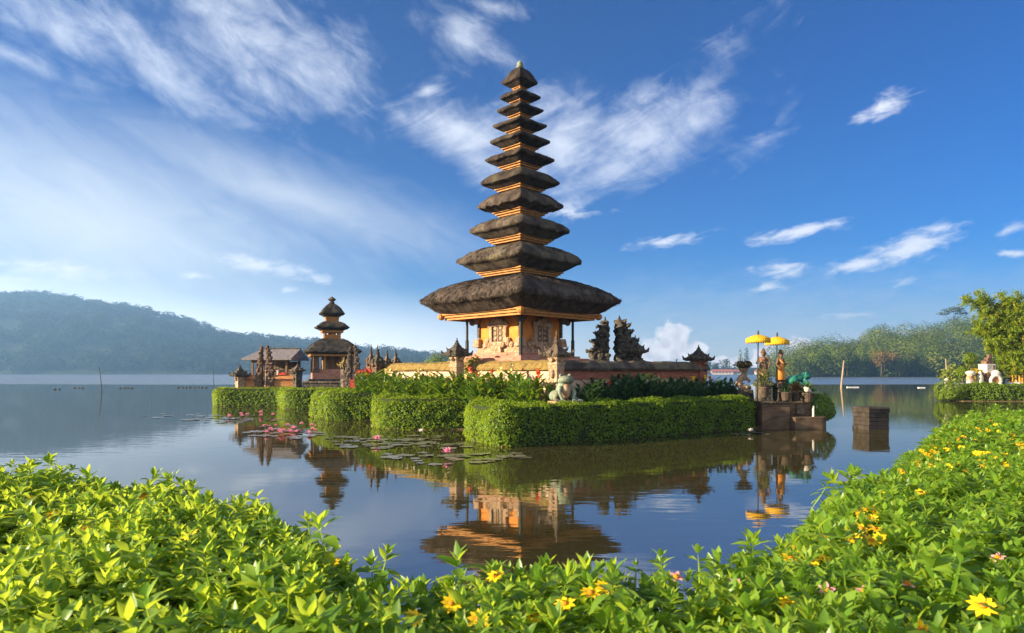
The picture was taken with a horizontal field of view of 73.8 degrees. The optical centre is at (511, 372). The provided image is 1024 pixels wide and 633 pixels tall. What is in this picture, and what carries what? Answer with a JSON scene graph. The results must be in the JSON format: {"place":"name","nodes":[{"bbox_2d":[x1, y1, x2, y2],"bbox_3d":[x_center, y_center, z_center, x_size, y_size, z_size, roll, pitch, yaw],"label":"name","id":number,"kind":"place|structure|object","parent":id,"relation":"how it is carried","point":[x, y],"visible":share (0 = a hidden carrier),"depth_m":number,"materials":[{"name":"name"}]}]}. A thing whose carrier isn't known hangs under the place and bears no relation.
{"place":"outdoors","nodes":[
{"label":"outdoors","id":0,"kind":"place"},
{"bbox_2d":[0,298,365,373],"bbox_3d":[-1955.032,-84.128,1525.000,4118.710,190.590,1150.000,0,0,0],"label":"hazy hill","id":1,"kind":"structure","parent":0,"point":[10,323],"depth_m":1066.30,"materials":[{"name":"plant"}]},
{"bbox_2d":[0,289,449,373],"bbox_3d":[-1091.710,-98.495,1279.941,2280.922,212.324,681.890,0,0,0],"label":"hill forest","id":2,"kind":"object","parent":1,"relation":"on","point":[142,318],"visible":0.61,"depth_m":1129.67,"materials":[{"name":"plant"}]},
{"bbox_2d":[1,494,1021,632],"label":"bank ground","id":3,"kind":"structure","parent":0,"point":[171,605],"depth_m":2.08,"materials":[{"name":"plant"}]},
{"bbox_2d":[0,403,1023,632],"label":"ground cover","id":4,"kind":"object","parent":3,"relation":"on","point":[281,582],"visible":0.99,"depth_m":1.90,"materials":[{"name":"green plant"}]},
{"bbox_2d":[404,609,425,626],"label":"yellow flower","id":5,"kind":"object","parent":4,"relation":"on","point":[415,612],"visible":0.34,"depth_m":1.61,"materials":[{"name":"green plant"}]},
{"bbox_2d":[441,596,461,618],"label":"yellow flower","id":6,"kind":"object","parent":4,"relation":"on","point":[450,603],"visible":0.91,"depth_m":1.74,"materials":[{"name":"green plant"}]},
{"bbox_2d":[467,608,488,628],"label":"yellow flower","id":7,"kind":"object","parent":4,"relation":"on","point":[473,617],"visible":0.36,"depth_m":1.60,"materials":[{"name":"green plant"}]},
{"bbox_2d":[487,569,503,601],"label":"yellow flower","id":8,"kind":"object","parent":4,"relation":"on","point":[494,576],"visible":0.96,"depth_m":1.95,"materials":[{"name":"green plant"}]},
{"bbox_2d":[554,596,575,625],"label":"yellow flower","id":9,"kind":"object","parent":4,"relation":"on","point":[567,604],"visible":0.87,"depth_m":1.66,"materials":[{"name":"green plant"}]},
{"bbox_2d":[580,586,600,620],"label":"yellow flower","id":10,"kind":"object","parent":4,"relation":"on","point":[589,591],"visible":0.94,"depth_m":1.70,"materials":[{"name":"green plant"}]},
{"bbox_2d":[966,593,997,620],"bbox_3d":[1.097,0.580,1.592,0.066,0.123,0.068,-8,30,23],"label":"yellow flower","id":11,"kind":"object","parent":4,"relation":"on","point":[979,609],"visible":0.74,"depth_m":1.57,"materials":[{"name":"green plant"}]},
{"bbox_2d":[0,374,1023,627],"bbox_3d":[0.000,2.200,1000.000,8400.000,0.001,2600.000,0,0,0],"label":"lake water","id":12,"kind":"structure","parent":0,"point":[678,498],"depth_m":15.70,"materials":[{"name":"liquid"}]},
{"bbox_2d":[753,401,825,428],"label":"stone terrace","id":13,"kind":"structure","parent":12,"relation":"in","point":[778,415],"depth_m":26.91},
{"bbox_2d":[746,330,770,400],"bbox_3d":[9.850,-0.179,27.300,0.958,3.059,0.958,0,0,0],"label":"ceremonial parasol","id":14,"kind":"object","parent":13,"relation":"on","point":[757,339],"visible":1,"depth_m":27.09,"materials":[{"name":"yellow fabric"}]},
{"bbox_2d":[753,382,773,400],"bbox_3d":[10.241,0.829,27.800,0.600,0.941,0.600,0,0,-9],"label":"statue pedestal","id":15,"kind":"object","parent":13,"relation":"on","point":[769,398],"visible":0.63,"depth_m":27.59,"materials":[{"name":"stone"}]},
{"bbox_2d":[756,348,770,381],"bbox_3d":[10.241,-0.330,27.785,0.584,1.384,0.394,0,0,5],"label":"guardian statue","id":16,"kind":"object","parent":15,"relation":"on","point":[763,360],"visible":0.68,"depth_m":27.70,"materials":[{"name":"brown stone"}]},
{"bbox_2d":[752,368,775,397],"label":"potted plant","id":17,"kind":"object","parent":13,"relation":"on","point":[763,391],"visible":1,"depth_m":26.80,"materials":[{"name":"green plant"}]},
{"bbox_2d":[765,333,789,382],"bbox_3d":[11.016,-0.166,28.350,0.972,3.033,0.972,0,0,0],"label":"ceremonial parasol","id":18,"kind":"object","parent":13,"relation":"on","point":[776,340],"visible":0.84,"depth_m":28.02,"materials":[{"name":"yellow fabric"}]},
{"bbox_2d":[772,383,788,401],"bbox_3d":[10.980,0.866,27.900,0.600,0.868,0.600,0,0,-9],"label":"statue pedestal","id":19,"kind":"object","parent":13,"relation":"on","point":[776,389],"visible":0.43,"depth_m":27.70,"materials":[{"name":"stone"}]},
{"bbox_2d":[775,349,788,382],"bbox_3d":[10.984,-0.269,27.885,0.593,1.407,0.401,0,0,-19],"label":"guardian statue","id":20,"kind":"object","parent":19,"relation":"on","point":[780,364],"visible":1,"depth_m":27.78,"materials":[{"name":"brown stone"}]},
{"bbox_2d":[778,383,792,400],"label":"potted plant","id":21,"kind":"object","parent":13,"relation":"on","point":[786,395],"visible":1,"depth_m":26.86,"materials":[{"name":"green plant"}]},
{"bbox_2d":[790,381,801,400],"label":"potted plant","id":22,"kind":"object","parent":13,"relation":"on","point":[796,395],"visible":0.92,"depth_m":27.19,"materials":[{"name":"brown plant"}]},
{"bbox_2d":[788,384,812,415],"bbox_3d":[11.646,1.184,27.900,1.000,1.432,0.750,0,0,0],"label":"statue pedestal","id":23,"kind":"object","parent":13,"relation":"on","point":[801,398],"visible":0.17,"depth_m":27.58,"materials":[{"name":"stone"}]},
{"bbox_2d":[784,372,811,383],"bbox_3d":[11.718,0.219,27.900,1.033,0.518,0.723,0,0,0],"label":"teal frog","id":24,"kind":"object","parent":23,"relation":"on","point":[805,376],"visible":0.85,"depth_m":27.72},
{"bbox_2d":[799,381,817,401],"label":"potted plant","id":25,"kind":"object","parent":13,"relation":"on","point":[807,397],"visible":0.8,"depth_m":26.88,"materials":[{"name":"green plant"}]},
{"bbox_2d":[810,392,836,420],"bbox_3d":[12.699,1.421,28.188,1.222,1.241,1.256,0,0,-34],"label":"round bush","id":26,"kind":"object","parent":13,"relation":"on","point":[827,403],"visible":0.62,"depth_m":27.80,"materials":[{"name":"green plant"}]},
{"bbox_2d":[852,406,889,429],"bbox_3d":[14.144,2.065,26.900,0.982,1.470,0.953,0,0,-13],"label":"stone stump","id":27,"kind":"object","parent":12,"relation":"in","point":[871,417],"visible":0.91,"depth_m":26.52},
{"bbox_2d":[0,0,1023,367],"label":"sky","id":28,"kind":"structure","parent":0,"point":[727,171],"materials":[{"name":"blue"}]},
{"bbox_2d":[317,417,757,446],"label":"island bank","id":29,"kind":"structure","parent":0,"point":[518,445],"depth_m":26.41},
{"bbox_2d":[710,369,733,374],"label":"shore house","id":30,"kind":"structure","parent":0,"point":[721,371],"depth_m":846.53,"materials":[{"name":"paint"}]},
{"bbox_2d":[769,341,1002,376],"bbox_3d":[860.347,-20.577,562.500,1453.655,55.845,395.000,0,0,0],"label":"wooded hill","id":31,"kind":"structure","parent":0,"point":[904,375],"depth_m":380.48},
{"bbox_2d":[804,345,835,375],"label":"domed tree","id":32,"kind":"object","parent":31,"relation":"on","point":[819,360],"visible":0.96,"depth_m":363.22,"materials":[{"name":"green plant"}]},
{"bbox_2d":[835,345,859,375],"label":"dark shore tree","id":33,"kind":"object","parent":31,"relation":"on","point":[851,358],"visible":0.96,"depth_m":360.12,"materials":[{"name":"green plant"}]},
{"bbox_2d":[868,348,900,375],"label":"tree","id":34,"kind":"object","parent":31,"relation":"on","point":[880,354],"visible":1,"depth_m":356.02,"materials":[{"name":"brown plant"}]},
{"bbox_2d":[758,314,1019,376],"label":"hillside forest","id":35,"kind":"object","parent":31,"relation":"on","point":[931,354],"visible":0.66,"depth_m":383.74,"materials":[{"name":"green plant"}]},
{"bbox_2d":[937,306,969,334],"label":"flat topped tree","id":36,"kind":"object","parent":31,"relation":"on","point":[957,309],"visible":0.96,"depth_m":499.24,"materials":[{"name":"green plant"}]},
{"bbox_2d":[891,346,914,375],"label":"olive tree","id":37,"kind":"object","parent":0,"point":[903,357],"visible":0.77,"depth_m":361.29,"materials":[{"name":"green plant"}]},
{"bbox_2d":[945,400,1023,401],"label":"islet bank","id":38,"kind":"structure","parent":0,"point":[983,400],"depth_m":53.06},
{"bbox_2d":[933,380,966,400],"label":"round bush","id":39,"kind":"object","parent":38,"relation":"on","point":[947,395],"visible":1,"depth_m":53.14,"materials":[{"name":"green plant"}]},
{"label":"right islet ground","id":40,"kind":"structure","parent":0,"visible":0},
{"bbox_2d":[936,363,977,384],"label":"islet bush","id":41,"kind":"object","parent":40,"relation":"on","point":[947,373],"visible":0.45,"depth_m":59.74,"materials":[{"name":"green plant"}]},
{"bbox_2d":[955,366,968,382],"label":"lime shrub","id":42,"kind":"object","parent":40,"relation":"on","point":[960,373],"visible":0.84,"depth_m":56.02,"materials":[{"name":"green plant"}]},
{"bbox_2d":[962,352,976,370],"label":"lime shrub","id":43,"kind":"object","parent":40,"relation":"on","point":[969,359],"visible":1,"depth_m":55.96,"materials":[{"name":"green plant"}]},
{"bbox_2d":[978,354,995,382],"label":"stone shrine","id":44,"kind":"object","parent":40,"relation":"on","point":[987,366],"visible":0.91,"depth_m":55.01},
{"bbox_2d":[958,287,1023,382],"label":"bamboo clump","id":45,"kind":"object","parent":40,"relation":"on","point":[1001,331],"visible":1,"depth_m":58.43,"materials":[{"name":"green plant"}]},
{"bbox_2d":[961,381,1023,400],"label":"islet hedge","id":46,"kind":"object","parent":40,"relation":"on","point":[983,390],"visible":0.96,"depth_m":52.66,"materials":[{"name":"green plant"}]},
{"bbox_2d":[993,357,1020,383],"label":"islet bush","id":47,"kind":"object","parent":40,"relation":"on","point":[1006,378],"visible":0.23,"depth_m":59.12,"materials":[{"name":"green plant"}]},
{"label":"island ground","id":48,"kind":"structure","parent":0,"visible":0},
{"bbox_2d":[309,388,374,419],"bbox_3d":[-7.675,1.488,32.579,5.868,1.566,2.584,0,0,27],"label":"clipped hedge","id":49,"kind":"object","parent":48,"relation":"on","point":[341,404],"visible":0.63,"depth_m":31.73,"materials":[{"name":"green plant"}]},
{"bbox_2d":[354,369,367,390],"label":"canna plant","id":50,"kind":"object","parent":48,"relation":"on","point":[359,380],"visible":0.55,"depth_m":32.49,"materials":[{"name":"green plant"}]},
{"bbox_2d":[363,372,379,398],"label":"canna plant","id":51,"kind":"object","parent":48,"relation":"on","point":[372,387],"visible":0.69,"depth_m":31.66,"materials":[{"name":"green plant"}]},
{"bbox_2d":[369,345,385,377],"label":"shrine pillar","id":52,"kind":"structure","parent":48,"relation":"on","point":[377,362],"depth_m":32.81,"materials":[{"name":"stone"}]},
{"bbox_2d":[370,373,385,395],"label":"canna plant","id":53,"kind":"object","parent":48,"relation":"on","point":[378,382],"visible":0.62,"depth_m":31.39,"materials":[{"name":"green plant"}]},
{"bbox_2d":[386,375,402,395],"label":"canna plant","id":54,"kind":"object","parent":48,"relation":"on","point":[395,384],"visible":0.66,"depth_m":30.30,"materials":[{"name":"green plant"}]},
{"bbox_2d":[397,376,417,395],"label":"canna plant","id":55,"kind":"object","parent":48,"relation":"on","point":[408,385],"visible":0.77,"depth_m":29.10,"materials":[{"name":"green plant"}]},
{"bbox_2d":[370,392,471,429],"bbox_3d":[-3.917,1.510,27.207,4.810,1.504,2.307,0,0,30],"label":"clipped hedge","id":56,"kind":"object","parent":48,"relation":"on","point":[400,411],"visible":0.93,"depth_m":26.50,"materials":[{"name":"green plant"}]},
{"bbox_2d":[413,376,431,395],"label":"canna plant","id":57,"kind":"object","parent":48,"relation":"on","point":[420,386],"visible":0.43,"depth_m":28.51,"materials":[{"name":"green plant"}]},
{"bbox_2d":[418,376,433,397],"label":"canna plant","id":58,"kind":"object","parent":48,"relation":"on","point":[426,391],"visible":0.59,"depth_m":28.05,"materials":[{"name":"green plant"}]},
{"bbox_2d":[429,371,449,398],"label":"canna plant","id":59,"kind":"object","parent":48,"relation":"on","point":[440,381],"visible":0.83,"depth_m":27.15,"materials":[{"name":"green plant"}]},
{"bbox_2d":[438,370,462,398],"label":"canna plant","id":60,"kind":"object","parent":48,"relation":"on","point":[451,384],"visible":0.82,"depth_m":26.87,"materials":[{"name":"green plant"}]},
{"bbox_2d":[441,339,472,392],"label":"shrine pillar","id":61,"kind":"structure","parent":48,"relation":"on","point":[456,353],"depth_m":27.31,"materials":[{"name":"grey stone"}]},
{"bbox_2d":[451,371,468,398],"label":"canna plant","id":62,"kind":"object","parent":48,"relation":"on","point":[460,381],"visible":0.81,"depth_m":26.71,"materials":[{"name":"green plant"}]},
{"bbox_2d":[457,371,473,405],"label":"canna plant","id":63,"kind":"object","parent":48,"relation":"on","point":[467,391],"visible":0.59,"depth_m":26.35,"materials":[{"name":"green plant"}]},
{"bbox_2d":[384,360,548,400],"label":"compound wall","id":64,"kind":"structure","parent":48,"relation":"on","point":[529,367],"depth_m":27.14,"materials":[{"name":"beige brick"}]},
{"bbox_2d":[466,373,486,400],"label":"canna plant","id":65,"kind":"object","parent":48,"relation":"on","point":[477,386],"visible":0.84,"depth_m":25.41,"materials":[{"name":"green plant"}]},
{"bbox_2d":[478,373,502,398],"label":"canna plant","id":66,"kind":"object","parent":48,"relation":"on","point":[489,388],"visible":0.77,"depth_m":25.34,"materials":[{"name":"green plant"}]},
{"bbox_2d":[481,370,505,399],"bbox_3d":[-0.618,0.636,25.638,0.990,1.456,0.982,0,0,-26],"label":"canna plant","id":67,"kind":"object","parent":48,"relation":"on","point":[493,381],"visible":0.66,"depth_m":25.39,"materials":[{"name":"green plant"}]},
{"bbox_2d":[490,367,508,401],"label":"canna plant","id":68,"kind":"object","parent":48,"relation":"on","point":[500,375],"visible":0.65,"depth_m":25.37,"materials":[{"name":"green plant"}]},
{"bbox_2d":[498,363,515,403],"bbox_3d":[-0.008,0.502,25.174,1.020,1.722,0.892,0,0,-11],"label":"canna plant","id":69,"kind":"object","parent":48,"relation":"on","point":[508,373],"visible":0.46,"depth_m":25.08,"materials":[{"name":"green plant"}]},
{"bbox_2d":[504,370,526,399],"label":"canna plant","id":70,"kind":"object","parent":48,"relation":"on","point":[511,379],"visible":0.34,"depth_m":24.75,"materials":[{"name":"green plant"}]},
{"bbox_2d":[508,373,528,401],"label":"canna plant","id":71,"kind":"object","parent":48,"relation":"on","point":[518,394],"visible":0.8,"depth_m":23.70,"materials":[{"name":"green plant"}]},
{"bbox_2d":[418,61,621,361],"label":"pagoda tower","id":72,"kind":"structure","parent":48,"relation":"on","point":[519,301],"depth_m":28.58,"materials":[{"name":"brown plant"}]},
{"bbox_2d":[493,326,502,341],"bbox_3d":[-0.579,-1.744,28.677,0.105,0.883,0.670,0,0,-45],"label":"door","id":73,"kind":"structure","parent":72,"relation":"in","point":[497,331],"depth_m":28.66,"materials":[{"name":"wood"}]},
{"bbox_2d":[538,326,546,341],"bbox_3d":[1.266,-1.744,28.677,0.670,0.883,0.105,0,0,-45],"label":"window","id":74,"kind":"structure","parent":72,"relation":"in","point":[542,331],"depth_m":28.66,"materials":[{"name":"wood"}]},
{"bbox_2d":[520,377,543,403],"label":"canna plant","id":75,"kind":"object","parent":48,"relation":"on","point":[530,392],"visible":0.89,"depth_m":23.40,"materials":[{"name":"green plant"}]},
{"bbox_2d":[525,368,546,401],"bbox_3d":[0.793,0.593,24.097,0.785,1.538,1.087,0,0,-34],"label":"canna plant","id":76,"kind":"object","parent":48,"relation":"on","point":[537,378],"visible":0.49,"depth_m":23.93,"materials":[{"name":"green plant"}]},
{"bbox_2d":[532,377,556,402],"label":"canna plant","id":77,"kind":"object","parent":48,"relation":"on","point":[548,388],"visible":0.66,"depth_m":23.68,"materials":[{"name":"green plant"}]},
{"bbox_2d":[538,330,574,399],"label":"shrine pillar","id":78,"kind":"structure","parent":48,"relation":"on","point":[556,354],"depth_m":23.76,"materials":[{"name":"grey stone"}]},
{"bbox_2d":[548,400,581,405],"bbox_3d":[1.761,1.170,22.750,0.900,0.460,0.820,0,0,-23],"label":"frog pedestal","id":79,"kind":"object","parent":48,"relation":"on","point":[560,401],"visible":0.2,"depth_m":22.52,"materials":[{"name":"grey stone"}]},
{"bbox_2d":[549,374,582,401],"bbox_3d":[1.761,0.487,22.750,1.000,0.916,0.818,0,0,-18],"label":"frog statue","id":80,"kind":"object","parent":79,"relation":"on","point":[565,390],"visible":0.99,"depth_m":22.55,"materials":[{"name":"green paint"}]},
{"bbox_2d":[581,382,599,401],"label":"canna plant","id":81,"kind":"object","parent":48,"relation":"on","point":[589,394],"visible":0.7,"depth_m":23.75,"materials":[{"name":"green plant"}]},
{"bbox_2d":[585,317,610,360],"bbox_3d":[4.174,-0.668,34.470,1.600,4.382,1.415,0,0,0],"label":"split gate half","id":82,"kind":"object","parent":48,"relation":"on","point":[599,351],"visible":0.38,"depth_m":34.07,"materials":[{"name":"stone"}]},
{"bbox_2d":[590,378,608,401],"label":"canna plant","id":83,"kind":"object","parent":48,"relation":"on","point":[599,391],"visible":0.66,"depth_m":24.01,"materials":[{"name":"green plant"}]},
{"bbox_2d":[595,380,618,401],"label":"canna plant","id":84,"kind":"object","parent":48,"relation":"on","point":[610,390],"visible":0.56,"depth_m":24.27,"materials":[{"name":"green plant"}]},
{"bbox_2d":[463,394,756,447],"bbox_3d":[4.455,1.517,24.059,12.530,1.494,4.590,0,0,-20],"label":"clipped hedge","id":85,"kind":"object","parent":48,"relation":"on","point":[494,421],"visible":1,"depth_m":22.43,"materials":[{"name":"green plant"}]},
{"bbox_2d":[612,372,635,400],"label":"canna plant","id":86,"kind":"object","parent":48,"relation":"on","point":[624,388],"visible":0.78,"depth_m":24.58,"materials":[{"name":"green plant"}]},
{"bbox_2d":[615,373,641,399],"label":"canna plant","id":87,"kind":"object","parent":48,"relation":"on","point":[634,390],"visible":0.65,"depth_m":24.89,"materials":[{"name":"green plant"}]},
{"bbox_2d":[613,315,645,360],"bbox_3d":[6.059,-0.675,34.490,1.927,4.459,1.655,0,0,0],"label":"split gate half","id":88,"kind":"object","parent":48,"relation":"on","point":[622,334],"visible":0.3,"depth_m":34.01,"materials":[{"name":"stone"}]},
{"bbox_2d":[621,335,648,360],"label":"shrine pillar","id":89,"kind":"structure","parent":48,"relation":"on","point":[635,350],"depth_m":31.82,"materials":[{"name":"stone"}]},
{"bbox_2d":[564,360,709,399],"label":"compound wall","id":90,"kind":"structure","parent":48,"relation":"on","point":[579,371],"depth_m":26.27,"materials":[{"name":"red brick"}]},
{"bbox_2d":[630,376,652,398],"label":"canna plant","id":91,"kind":"object","parent":48,"relation":"on","point":[643,380],"visible":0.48,"depth_m":25.37,"materials":[{"name":"green plant"}]},
{"bbox_2d":[636,372,659,397],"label":"canna plant","id":92,"kind":"object","parent":48,"relation":"on","point":[652,384],"visible":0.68,"depth_m":25.55,"materials":[{"name":"green plant"}]},
{"bbox_2d":[646,375,668,397],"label":"canna plant","id":93,"kind":"object","parent":48,"relation":"on","point":[658,386],"visible":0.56,"depth_m":25.81,"materials":[{"name":"green plant"}]},
{"bbox_2d":[682,345,714,384],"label":"shrine pillar","id":94,"kind":"structure","parent":48,"relation":"on","point":[700,357],"depth_m":29.05,"materials":[{"name":"stone"}]},
{"bbox_2d":[708,379,726,395],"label":"canna plant","id":95,"kind":"object","parent":48,"relation":"on","point":[713,389],"visible":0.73,"depth_m":28.14,"materials":[{"name":"green plant"}]},
{"bbox_2d":[734,360,753,399],"bbox_3d":[9.717,0.406,28.618,0.770,1.888,0.679,0,0,0],"label":"naga statue","id":96,"kind":"object","parent":48,"relation":"on","point":[742,389],"visible":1,"depth_m":28.47,"materials":[{"name":"stone"}]},
{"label":"temple island bank","id":97,"kind":"structure","parent":0,"visible":0},
{"bbox_2d":[212,386,355,408],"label":"clipped hedge","id":98,"kind":"object","parent":97,"relation":"on","point":[283,397],"visible":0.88,"depth_m":44.79,"materials":[{"name":"green plant"}]},
{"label":"temple island ground","id":99,"kind":"structure","parent":0,"visible":0},
{"bbox_2d":[228,365,250,387],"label":"shrine pillar","id":100,"kind":"structure","parent":99,"relation":"on","point":[239,374],"depth_m":45.68,"materials":[{"name":"grey stone"}]},
{"bbox_2d":[245,375,255,387],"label":"brick wall","id":101,"kind":"structure","parent":99,"relation":"on","point":[249,381],"depth_m":46.05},
{"bbox_2d":[254,346,264,387],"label":"split gate half","id":102,"kind":"object","parent":99,"relation":"on","point":[259,379],"visible":0.81,"depth_m":46.01,"materials":[{"name":"stone"}]},
{"bbox_2d":[265,343,275,387],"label":"split gate half","id":103,"kind":"object","parent":99,"relation":"on","point":[269,372],"visible":0.81,"depth_m":45.98,"materials":[{"name":"stone"}]},
{"bbox_2d":[242,348,308,386],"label":"open pavilion","id":104,"kind":"structure","parent":99,"relation":"on","point":[282,358],"depth_m":48.70,"materials":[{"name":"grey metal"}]},
{"bbox_2d":[271,372,292,386],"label":"brick wall","id":105,"kind":"structure","parent":99,"relation":"on","point":[284,379],"depth_m":46.05,"materials":[{"name":"orange brick"}]},
{"bbox_2d":[289,363,305,387],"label":"shrine pillar","id":106,"kind":"structure","parent":99,"relation":"on","point":[297,370],"depth_m":45.80,"materials":[{"name":"stone"}]},
{"bbox_2d":[302,381,340,388],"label":"stone wall","id":107,"kind":"structure","parent":99,"relation":"on","point":[316,384],"depth_m":45.42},
{"bbox_2d":[303,297,361,380],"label":"pagoda","id":108,"kind":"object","parent":99,"relation":"on","point":[330,348],"visible":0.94,"depth_m":47.02,"materials":[{"name":"stone"}]},
{"bbox_2d":[337,356,345,386],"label":"shrine pillar","id":109,"kind":"structure","parent":99,"relation":"on","point":[342,364],"depth_m":44.23,"materials":[{"name":"brown stone"}]},
{"bbox_2d":[342,345,351,387],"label":"split gate half","id":110,"kind":"object","parent":99,"relation":"on","point":[347,373],"visible":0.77,"depth_m":43.02,"materials":[{"name":"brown stone"}]},
{"bbox_2d":[353,343,360,384],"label":"split gate half","id":111,"kind":"object","parent":99,"relation":"on","point":[357,364],"visible":0.48,"depth_m":43.05,"materials":[{"name":"grey stone"}]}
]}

